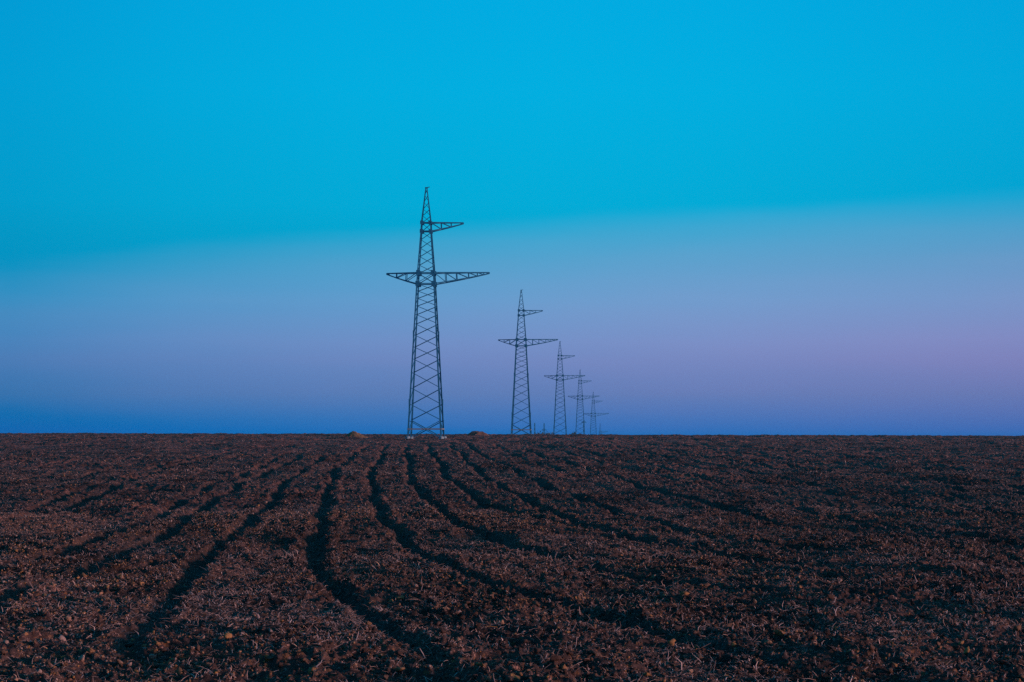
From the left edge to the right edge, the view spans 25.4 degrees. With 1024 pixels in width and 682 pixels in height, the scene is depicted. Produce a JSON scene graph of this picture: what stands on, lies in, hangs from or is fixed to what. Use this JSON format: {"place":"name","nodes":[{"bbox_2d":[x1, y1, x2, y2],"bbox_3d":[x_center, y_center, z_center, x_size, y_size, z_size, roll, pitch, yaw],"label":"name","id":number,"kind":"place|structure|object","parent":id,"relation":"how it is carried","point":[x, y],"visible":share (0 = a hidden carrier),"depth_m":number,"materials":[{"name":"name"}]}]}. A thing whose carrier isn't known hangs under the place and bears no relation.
{"place":"outdoors","nodes":[
{"label":"outdoors","id":0,"kind":"place"},
{"bbox_2d":[0,433,1023,681],"bbox_3d":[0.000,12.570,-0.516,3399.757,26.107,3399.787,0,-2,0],"label":"field","id":1,"kind":"structure","parent":0,"point":[240,483],"depth_m":58.75,"materials":[{"name":"soil"}]},
{"bbox_2d":[346,431,367,437],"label":"earth heap","id":2,"kind":"object","parent":1,"relation":"on","point":[353,433],"visible":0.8,"depth_m":251.28,"materials":[{"name":"brown soil"}]},
{"bbox_2d":[386,187,489,438],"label":"lattice pylon","id":3,"kind":"object","parent":1,"relation":"on","point":[419,273],"visible":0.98,"depth_m":234.16,"materials":[{"name":"grey metal"}]},
{"bbox_2d":[467,431,488,435],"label":"earth heap","id":4,"kind":"object","parent":1,"relation":"on","point":[477,433],"visible":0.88,"depth_m":275.23,"materials":[{"name":"brown soil"}]},
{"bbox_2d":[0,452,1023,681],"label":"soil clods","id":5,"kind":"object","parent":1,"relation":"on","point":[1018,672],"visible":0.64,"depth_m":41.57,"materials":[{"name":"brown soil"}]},
{"bbox_2d":[498,290,557,433],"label":"lattice pylon","id":6,"kind":"object","parent":1,"relation":"on","point":[525,339],"visible":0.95,"depth_m":404.86,"materials":[{"name":"grey metal"}]},
{"bbox_2d":[544,341,584,434],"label":"lattice pylon","id":7,"kind":"object","parent":1,"relation":"on","point":[556,379],"visible":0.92,"depth_m":589.57,"materials":[{"name":"grey metal"}]},
{"bbox_2d":[568,371,597,433],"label":"lattice pylon","id":8,"kind":"object","parent":1,"relation":"on","point":[579,381],"visible":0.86,"depth_m":771.53,"materials":[{"name":"grey metal"}]},
{"bbox_2d":[584,392,608,434],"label":"lattice pylon","id":9,"kind":"object","parent":1,"relation":"on","point":[594,415],"visible":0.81,"depth_m":944.19,"materials":[{"name":"grey metal"}]},
{"bbox_2d":[0,0,1023,435],"label":"sky","id":10,"kind":"structure","parent":0,"point":[733,217],"materials":[{"name":"blue"}]}
]}

